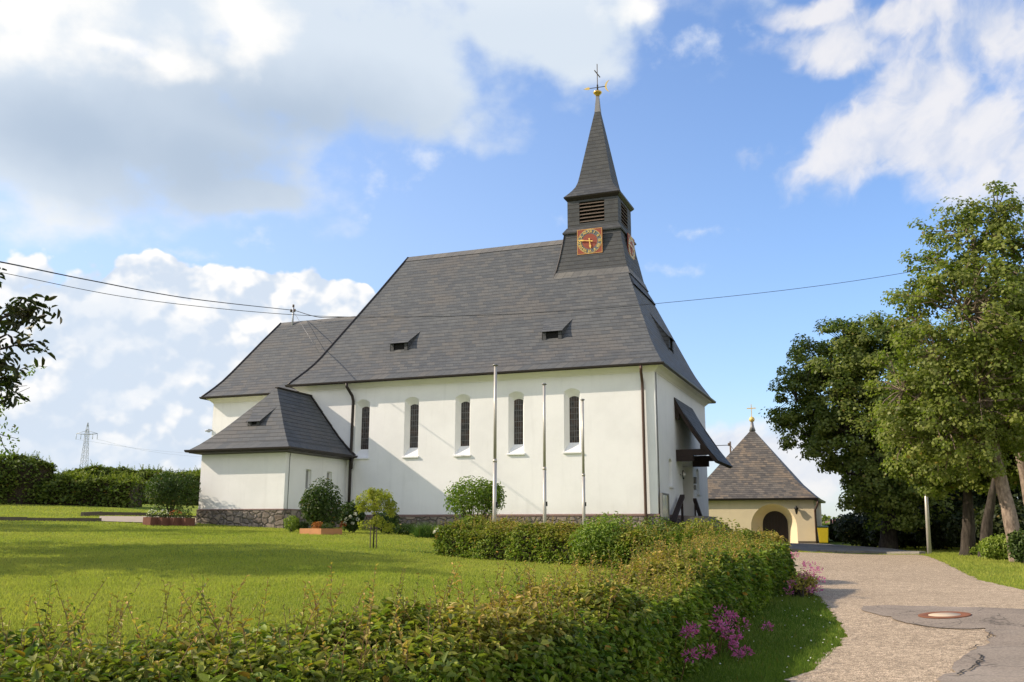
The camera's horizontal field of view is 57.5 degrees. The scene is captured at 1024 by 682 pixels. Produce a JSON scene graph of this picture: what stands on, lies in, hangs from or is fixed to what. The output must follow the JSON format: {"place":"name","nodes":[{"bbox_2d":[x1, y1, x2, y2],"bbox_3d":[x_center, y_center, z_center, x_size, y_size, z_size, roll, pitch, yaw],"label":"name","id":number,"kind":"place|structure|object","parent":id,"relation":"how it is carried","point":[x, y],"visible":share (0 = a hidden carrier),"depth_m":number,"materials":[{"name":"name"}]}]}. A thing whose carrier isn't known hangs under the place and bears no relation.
{"place":"outdoors","nodes":[
{"label":"outdoors","id":0,"kind":"place"},
{"bbox_2d":[76,423,97,467],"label":"pylon","id":1,"kind":"object","parent":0,"point":[86,434],"visible":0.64,"depth_m":381.62,"materials":[{"name":"metal"}]},
{"bbox_2d":[99,516,195,521],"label":"paved path","id":2,"kind":"structure","parent":0,"point":[125,518],"depth_m":41.30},
{"bbox_2d":[0,258,982,316],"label":"overhead cable","id":3,"kind":"object","parent":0,"point":[434,316],"visible":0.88,"depth_m":29.75,"materials":[{"name":"black rubber"}]},
{"bbox_2d":[0,504,1023,681],"bbox_3d":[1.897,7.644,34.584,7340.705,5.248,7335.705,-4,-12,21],"label":"lawn","id":4,"kind":"structure","parent":0,"point":[147,508],"depth_m":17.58,"materials":[{"name":"plant"}]},
{"bbox_2d":[0,364,46,458],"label":"spindly shrub","id":5,"kind":"object","parent":4,"relation":"on","point":[14,426],"visible":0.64,"depth_m":10.23,"materials":[{"name":"green plant"}]},
{"bbox_2d":[0,449,58,504],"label":"tall hedge","id":6,"kind":"object","parent":4,"relation":"on","point":[23,477],"visible":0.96,"depth_m":51.66,"materials":[{"name":"green plant"}]},
{"bbox_2d":[0,268,61,408],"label":"cherry tree","id":7,"kind":"object","parent":4,"relation":"on","point":[23,312],"visible":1,"depth_m":9.88,"materials":[{"name":"green plant"}]},
{"bbox_2d":[0,517,101,521],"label":"kerb","id":8,"kind":"structure","parent":4,"relation":"on","point":[49,519],"depth_m":37.87,"materials":[{"name":"stone"}]},
{"bbox_2d":[36,469,146,507],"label":"clipped hedge","id":9,"kind":"object","parent":4,"relation":"on","point":[123,490],"visible":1,"depth_m":52.37,"materials":[{"name":"green plant"}]},
{"bbox_2d":[81,511,147,515],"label":"kerb","id":10,"kind":"structure","parent":4,"relation":"on","point":[111,513],"depth_m":44.17,"materials":[{"name":"concrete"}]},
{"bbox_2d":[54,459,200,504],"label":"hedge","id":11,"kind":"object","parent":4,"relation":"on","point":[145,474],"visible":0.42,"depth_m":64.23,"materials":[{"name":"green plant"}]},
{"bbox_2d":[143,517,157,525],"bbox_3d":[-14.701,7.405,38.096,0.460,0.430,0.500,-6,-13,29],"label":"log planter","id":12,"kind":"object","parent":4,"relation":"on","point":[148,521],"visible":0.64,"depth_m":37.91,"materials":[{"name":"brown wood"}]},
{"bbox_2d":[146,509,158,516],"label":"planter plant","id":13,"kind":"object","parent":12,"relation":"in","point":[149,514],"visible":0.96,"depth_m":38.11,"materials":[{"name":"green plant"}]},
{"bbox_2d":[157,517,171,525],"bbox_3d":[-14.291,7.445,38.245,0.460,0.430,0.500,-6,-13,29],"label":"log planter","id":14,"kind":"object","parent":4,"relation":"on","point":[164,521],"visible":0.64,"depth_m":38.04,"materials":[{"name":"brown wood"}]},
{"bbox_2d":[158,510,168,516],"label":"planter plant","id":15,"kind":"object","parent":14,"relation":"in","point":[163,513],"visible":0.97,"depth_m":38.28,"materials":[{"name":"green plant"}]},
{"bbox_2d":[143,469,200,516],"bbox_3d":[-14.534,6.646,39.874,2.590,2.387,2.476,-4,-12,21],"label":"round bush","id":16,"kind":"object","parent":4,"relation":"on","point":[168,489],"visible":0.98,"depth_m":39.55,"materials":[{"name":"green plant"}]},
{"bbox_2d":[169,518,180,525],"bbox_3d":[-13.859,7.483,38.396,0.440,0.430,0.500,-6,-13,29],"label":"log planter","id":17,"kind":"object","parent":4,"relation":"on","point":[174,521],"visible":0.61,"depth_m":38.18,"materials":[{"name":"brown wood"}]},
{"bbox_2d":[169,510,181,517],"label":"planter plant","id":18,"kind":"object","parent":17,"relation":"in","point":[176,515],"visible":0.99,"depth_m":38.43,"materials":[{"name":"green plant"}]},
{"bbox_2d":[180,518,194,525],"bbox_3d":[-13.440,7.518,38.537,0.460,0.430,0.500,-6,-13,29],"label":"log planter","id":19,"kind":"object","parent":4,"relation":"on","point":[187,521],"visible":0.61,"depth_m":38.35,"materials":[{"name":"brown wood"}]},
{"bbox_2d":[181,511,192,517],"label":"planter plant","id":20,"kind":"object","parent":19,"relation":"in","point":[184,514],"visible":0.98,"depth_m":38.60,"materials":[{"name":"green plant"}]},
{"bbox_2d":[283,515,299,531],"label":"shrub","id":21,"kind":"object","parent":4,"relation":"on","point":[293,525],"visible":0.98,"depth_m":32.60,"materials":[{"name":"green plant"}]},
{"bbox_2d":[297,521,308,530],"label":"ball shrub","id":22,"kind":"object","parent":4,"relation":"on","point":[302,524],"visible":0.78,"depth_m":32.61,"materials":[{"name":"green plant"}]},
{"bbox_2d":[298,476,343,526],"bbox_3d":[-6.693,5.830,33.051,1.610,2.059,1.620,-4,-12,21],"label":"bed shrub","id":23,"kind":"object","parent":4,"relation":"on","point":[315,504],"visible":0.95,"depth_m":32.71,"materials":[{"name":"green plant"}]},
{"bbox_2d":[300,528,341,534],"bbox_3d":[-6.348,6.375,31.022,1.020,0.290,0.950,-8,-14,35],"label":"planter box","id":24,"kind":"object","parent":4,"relation":"on","point":[323,531],"visible":0.64,"depth_m":30.67,"materials":[{"name":"orange wood"}]},
{"bbox_2d":[311,521,322,527],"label":"planter shrub","id":25,"kind":"object","parent":24,"relation":"in","point":[318,524],"visible":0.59,"depth_m":31.21,"materials":[{"name":"orange plant"}]},
{"bbox_2d":[320,522,331,527],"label":"planter shrub","id":26,"kind":"object","parent":24,"relation":"in","point":[324,525],"visible":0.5,"depth_m":31.12,"materials":[{"name":"green plant"}]},
{"bbox_2d":[339,500,365,531],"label":"hydrangea","id":27,"kind":"object","parent":4,"relation":"on","point":[350,518],"visible":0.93,"depth_m":33.84,"materials":[{"name":"green plant"}]},
{"bbox_2d":[352,487,399,548],"bbox_3d":[-3.565,4.706,24.286,1.068,1.773,1.045,7,-13,-30],"label":"young tree","id":28,"kind":"object","parent":4,"relation":"on","point":[375,495],"visible":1,"depth_m":24.25,"materials":[{"name":"green plant"}]},
{"bbox_2d":[371,510,400,533],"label":"bed shrub","id":29,"kind":"object","parent":4,"relation":"on","point":[395,520],"visible":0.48,"depth_m":33.43,"materials":[{"name":"green plant"}]},
{"bbox_2d":[0,526,797,681],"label":"foreground hedge","id":30,"kind":"object","parent":4,"relation":"on","point":[628,622],"visible":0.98,"depth_m":4.91,"materials":[{"name":"green plant"}]},
{"bbox_2d":[394,523,415,534],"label":"bed shrub","id":31,"kind":"object","parent":4,"relation":"on","point":[400,529],"visible":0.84,"depth_m":32.51,"materials":[{"name":"green plant"}]},
{"bbox_2d":[403,521,431,537],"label":"bush","id":32,"kind":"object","parent":4,"relation":"on","point":[418,533],"depth_m":30.60,"materials":[{"name":"green plant"}]},
{"bbox_2d":[413,521,438,537],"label":"ornamental grass","id":33,"kind":"object","parent":4,"relation":"on","point":[429,530],"depth_m":30.60,"materials":[{"name":"green plant"}]},
{"bbox_2d":[184,65,732,532],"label":"church","id":34,"kind":"structure","parent":4,"relation":"on","point":[390,387],"depth_m":43.21,"materials":[{"name":"paint"}]},
{"bbox_2d":[0,261,288,309],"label":"overhead cable","id":35,"kind":"object","parent":34,"relation":"attached to","point":[126,287],"visible":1,"depth_m":33.06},
{"bbox_2d":[305,469,308,489],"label":"window","id":36,"kind":"structure","parent":34,"relation":"in","point":[307,471],"depth_m":41.34,"materials":[{"name":"grey glass"}]},
{"bbox_2d":[295,310,340,317],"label":"overhead cable","id":37,"kind":"object","parent":34,"relation":"attached to","point":[320,317],"visible":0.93,"depth_m":53.21,"materials":[{"name":"black rubber"}]},
{"bbox_2d":[354,407,369,458],"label":"window","id":38,"kind":"structure","parent":34,"relation":"in","point":[365,410],"depth_m":44.58,"materials":[{"name":"grey glass"}]},
{"bbox_2d":[402,404,418,457],"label":"window","id":39,"kind":"structure","parent":34,"relation":"in","point":[414,418],"depth_m":43.66,"materials":[{"name":"grey glass"}]},
{"bbox_2d":[453,402,470,456],"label":"window","id":40,"kind":"structure","parent":34,"relation":"in","point":[465,406],"depth_m":42.73,"materials":[{"name":"grey glass"}]},
{"bbox_2d":[507,399,524,454],"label":"window","id":41,"kind":"structure","parent":34,"relation":"in","point":[518,403],"depth_m":41.80,"materials":[{"name":"grey glass"}]},
{"bbox_2d":[563,396,581,453],"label":"window","id":42,"kind":"structure","parent":34,"relation":"in","point":[574,400],"depth_m":40.87,"materials":[{"name":"grey glass"}]},
{"bbox_2d":[443,475,506,529],"bbox_3d":[-1.274,5.528,30.890,2.247,2.172,2.085,-4,-12,21],"label":"multi stem bush","id":43,"kind":"object","parent":4,"relation":"on","point":[460,495],"visible":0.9,"depth_m":30.73,"materials":[{"name":"green plant"}]},
{"bbox_2d":[493,364,497,521],"bbox_3d":[-0.481,3.373,26.246,0.170,5.552,0.166,-4,-12,21],"label":"flagpole","id":44,"kind":"object","parent":4,"relation":"on","point":[495,504],"visible":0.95,"depth_m":26.28,"materials":[{"name":"grey metal"}]},
{"bbox_2d":[542,383,547,522],"bbox_3d":[1.032,4.017,29.673,0.170,5.423,0.166,-4,-12,21],"label":"flagpole","id":45,"kind":"object","parent":4,"relation":"on","point":[545,503],"visible":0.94,"depth_m":29.71,"materials":[{"name":"grey metal"}]},
{"bbox_2d":[580,399,585,524],"bbox_3d":[2.526,4.673,33.032,0.170,5.306,0.166,-4,-12,21],"label":"flagpole","id":46,"kind":"object","parent":4,"relation":"on","point":[583,476],"visible":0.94,"depth_m":33.03,"materials":[{"name":"grey metal"}]},
{"bbox_2d":[432,512,768,570],"bbox_3d":[1.680,4.603,21.180,2.184,1.539,9.599,10,-15,-40],"label":"back hedge","id":47,"kind":"object","parent":4,"relation":"on","point":[506,538],"visible":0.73,"depth_m":21.81,"materials":[{"name":"green plant"}]},
{"bbox_2d":[568,511,641,565],"bbox_3d":[2.082,4.398,20.592,1.860,1.292,1.733,-4,-12,21],"label":"bright shrub","id":48,"kind":"object","parent":4,"relation":"on","point":[603,529],"visible":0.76,"depth_m":20.18,"materials":[{"name":"green plant"}]},
{"bbox_2d":[634,514,683,552],"bbox_3d":[3.122,4.299,19.721,1.264,1.272,1.309,-8,-14,35],"label":"hedge shrub","id":49,"kind":"object","parent":4,"relation":"on","point":[661,526],"visible":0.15,"depth_m":19.64,"materials":[{"name":"green plant"}]},
{"bbox_2d":[660,493,669,525],"bbox_3d":[6.405,7.403,39.031,0.100,2.050,1.400,-4,-12,21],"label":"notice case","id":50,"kind":"object","parent":4,"relation":"on","point":[664,506],"visible":0.6,"depth_m":39.07,"materials":[{"name":"grey metal"}]},
{"bbox_2d":[670,517,746,534],"bbox_3d":[4.218,4.335,19.657,1.799,1.266,1.762,5,-12,-23],"label":"hedge shrub","id":51,"kind":"object","parent":4,"relation":"on","point":[683,525],"visible":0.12,"depth_m":19.70,"materials":[{"name":"green plant"}]},
{"bbox_2d":[678,604,773,681],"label":"pink flower plant","id":52,"kind":"object","parent":4,"relation":"on","point":[724,635],"visible":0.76,"depth_m":9.23,"materials":[{"name":"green plant"}]},
{"bbox_2d":[607,572,846,681],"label":"verge grass","id":53,"kind":"structure","parent":4,"relation":"on","point":[757,673],"depth_m":9.91,"materials":[{"name":"green plant"}]},
{"bbox_2d":[734,529,791,548],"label":"hedge shrub","id":54,"kind":"object","parent":4,"relation":"on","point":[777,538],"visible":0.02,"depth_m":18.16,"materials":[{"name":"green plant"}]},
{"bbox_2d":[707,405,825,543],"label":"chapel","id":55,"kind":"structure","parent":4,"relation":"on","point":[757,485],"depth_m":59.00,"materials":[{"name":"paint"}]},
{"bbox_2d":[763,511,788,541],"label":"door","id":56,"kind":"structure","parent":55,"relation":"in","point":[774,520],"depth_m":58.69,"materials":[{"name":"brown wood"}]},
{"bbox_2d":[719,595,836,671],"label":"clover flowers","id":57,"kind":"object","parent":4,"relation":"on","point":[800,647],"visible":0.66,"depth_m":10.08,"materials":[{"name":"white plant"}]},
{"bbox_2d":[783,552,825,597],"bbox_3d":[4.643,3.841,14.910,0.692,0.969,0.991,-4,-12,21],"label":"pink flowering shrub","id":58,"kind":"object","parent":4,"relation":"on","point":[801,586],"visible":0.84,"depth_m":15.01,"materials":[{"name":"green plant"}]},
{"bbox_2d":[817,526,828,543],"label":"wheelie bin","id":59,"kind":"object","parent":4,"relation":"on","point":[823,533],"visible":1,"depth_m":55.87,"materials":[{"name":"yellow plastic"}]},
{"bbox_2d":[822,514,830,521],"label":"distant tree","id":60,"kind":"object","parent":4,"relation":"on","point":[825,518],"visible":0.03,"depth_m":139.35,"materials":[{"name":"green plant"}]},
{"bbox_2d":[824,523,843,541],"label":"shade shrub","id":61,"kind":"object","parent":4,"relation":"on","point":[831,534],"visible":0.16,"depth_m":60.67,"materials":[{"name":"green plant"}]},
{"bbox_2d":[833,511,880,546],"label":"shade shrub","id":62,"kind":"object","parent":4,"relation":"on","point":[848,526],"visible":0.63,"depth_m":48.18,"materials":[{"name":"green plant"}]},
{"bbox_2d":[759,310,956,548],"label":"maple tree","id":63,"kind":"object","parent":4,"relation":"on","point":[845,370],"visible":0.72,"depth_m":43.52,"materials":[{"name":"green plant"}]},
{"bbox_2d":[864,513,919,548],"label":"shade shrub","id":64,"kind":"object","parent":4,"relation":"on","point":[904,539],"visible":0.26,"depth_m":45.59,"materials":[{"name":"green plant"}]},
{"bbox_2d":[838,447,962,546],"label":"background tree","id":65,"kind":"object","parent":4,"relation":"on","point":[841,474],"depth_m":52.48,"materials":[{"name":"green plant"}]},
{"bbox_2d":[849,488,962,547],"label":"background tree","id":66,"kind":"object","parent":4,"relation":"on","point":[879,513],"depth_m":52.17,"materials":[{"name":"green plant"}]},
{"bbox_2d":[798,546,1023,588],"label":"bank grass","id":67,"kind":"structure","parent":4,"relation":"on","point":[949,554],"depth_m":24.54,"materials":[{"name":"green plant"}]},
{"bbox_2d":[868,356,980,555],"bbox_3d":[16.721,4.144,34.119,6.797,7.854,6.010,-4,-12,21],"label":"maple tree","id":68,"kind":"object","parent":4,"relation":"on","point":[915,474],"visible":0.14,"depth_m":32.91,"materials":[{"name":"green plant"}]},
{"bbox_2d":[924,496,931,553],"bbox_3d":[16.266,6.536,36.520,0.290,4.107,0.293,5,-12,-23],"label":"post","id":69,"kind":"object","parent":4,"relation":"on","point":[928,536],"visible":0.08,"depth_m":36.35,"materials":[{"name":"grey metal"}]},
{"bbox_2d":[908,507,957,549],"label":"shade shrub","id":70,"kind":"object","parent":4,"relation":"on","point":[936,527],"visible":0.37,"depth_m":43.20,"materials":[{"name":"green plant"}]},
{"bbox_2d":[859,180,1023,562],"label":"sycamore tree","id":71,"kind":"object","parent":4,"relation":"on","point":[1003,338],"visible":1,"depth_m":27.70,"materials":[{"name":"green plant"}]},
{"bbox_2d":[911,487,1017,544],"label":"background tree","id":72,"kind":"object","parent":4,"relation":"on","point":[957,499],"visible":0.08,"depth_m":44.37,"materials":[{"name":"green plant"}]},
{"bbox_2d":[908,379,1023,556],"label":"maple tree","id":73,"kind":"object","parent":4,"relation":"on","point":[982,484],"visible":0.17,"depth_m":31.46,"materials":[{"name":"green plant"}]},
{"bbox_2d":[942,506,998,547],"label":"shade shrub","id":74,"kind":"object","parent":4,"relation":"on","point":[952,523],"visible":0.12,"depth_m":40.28,"materials":[{"name":"green plant"}]},
{"bbox_2d":[969,543,978,555],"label":"sunlit shrub","id":75,"kind":"object","parent":4,"relation":"on","point":[974,549],"visible":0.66,"depth_m":32.30,"materials":[{"name":"green plant"}]},
{"bbox_2d":[930,263,1023,502],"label":"sycamore tree","id":76,"kind":"object","parent":4,"relation":"on","point":[1020,470],"visible":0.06,"depth_m":31.23,"materials":[{"name":"green plant"}]},
{"bbox_2d":[941,485,1023,517],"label":"background tree","id":77,"kind":"object","parent":4,"relation":"on","point":[1017,498],"visible":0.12,"depth_m":42.58,"materials":[{"name":"green plant"}]},
{"bbox_2d":[976,533,1008,559],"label":"sunlit shrub","id":78,"kind":"object","parent":4,"relation":"on","point":[993,547],"visible":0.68,"depth_m":28.02,"materials":[{"name":"green plant"}]},
{"bbox_2d":[975,502,1023,537],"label":"shade shrub","id":79,"kind":"object","parent":4,"relation":"on","point":[998,526],"visible":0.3,"depth_m":37.75,"materials":[{"name":"green plant"}]},
{"bbox_2d":[1005,528,1023,562],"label":"sunlit shrub","id":80,"kind":"object","parent":4,"relation":"on","point":[1015,543],"visible":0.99,"depth_m":25.81,"materials":[{"name":"green plant"}]},
{"bbox_2d":[0,0,1023,519],"label":"sky","id":81,"kind":"structure","parent":0,"point":[281,154],"materials":[{"name":"blue"}]},
{"bbox_2d":[789,543,925,554],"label":"pavement","id":82,"kind":"structure","parent":0,"point":[815,547],"depth_m":40.87,"materials":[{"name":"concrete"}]},
{"bbox_2d":[784,552,1023,681],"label":"gravel road","id":83,"kind":"structure","parent":0,"point":[876,648],"depth_m":12.54,"materials":[{"name":"beige gravel"}]},
{"bbox_2d":[861,605,1023,681],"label":"asphalt patch","id":84,"kind":"object","parent":83,"relation":"on","point":[1002,651],"visible":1,"depth_m":9.82,"materials":[{"name":"grey asphalt"}]},
{"bbox_2d":[918,611,971,618],"bbox_3d":[5.285,3.345,11.410,0.600,0.011,0.600,-8,-11,20],"label":"manhole cover","id":85,"kind":"object","parent":84,"relation":"on","point":[946,614],"visible":1,"depth_m":11.37,"materials":[{"name":"metal"}]},
{"bbox_2d":[957,654,983,673],"bbox_3d":[4.094,2.860,8.278,0.103,0.046,1.166,-8,-14,34],"label":"road crack","id":86,"kind":"object","parent":84,"relation":"on","point":[972,665],"visible":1,"depth_m":8.18,"materials":[{"name":"asphalt"}]}
]}

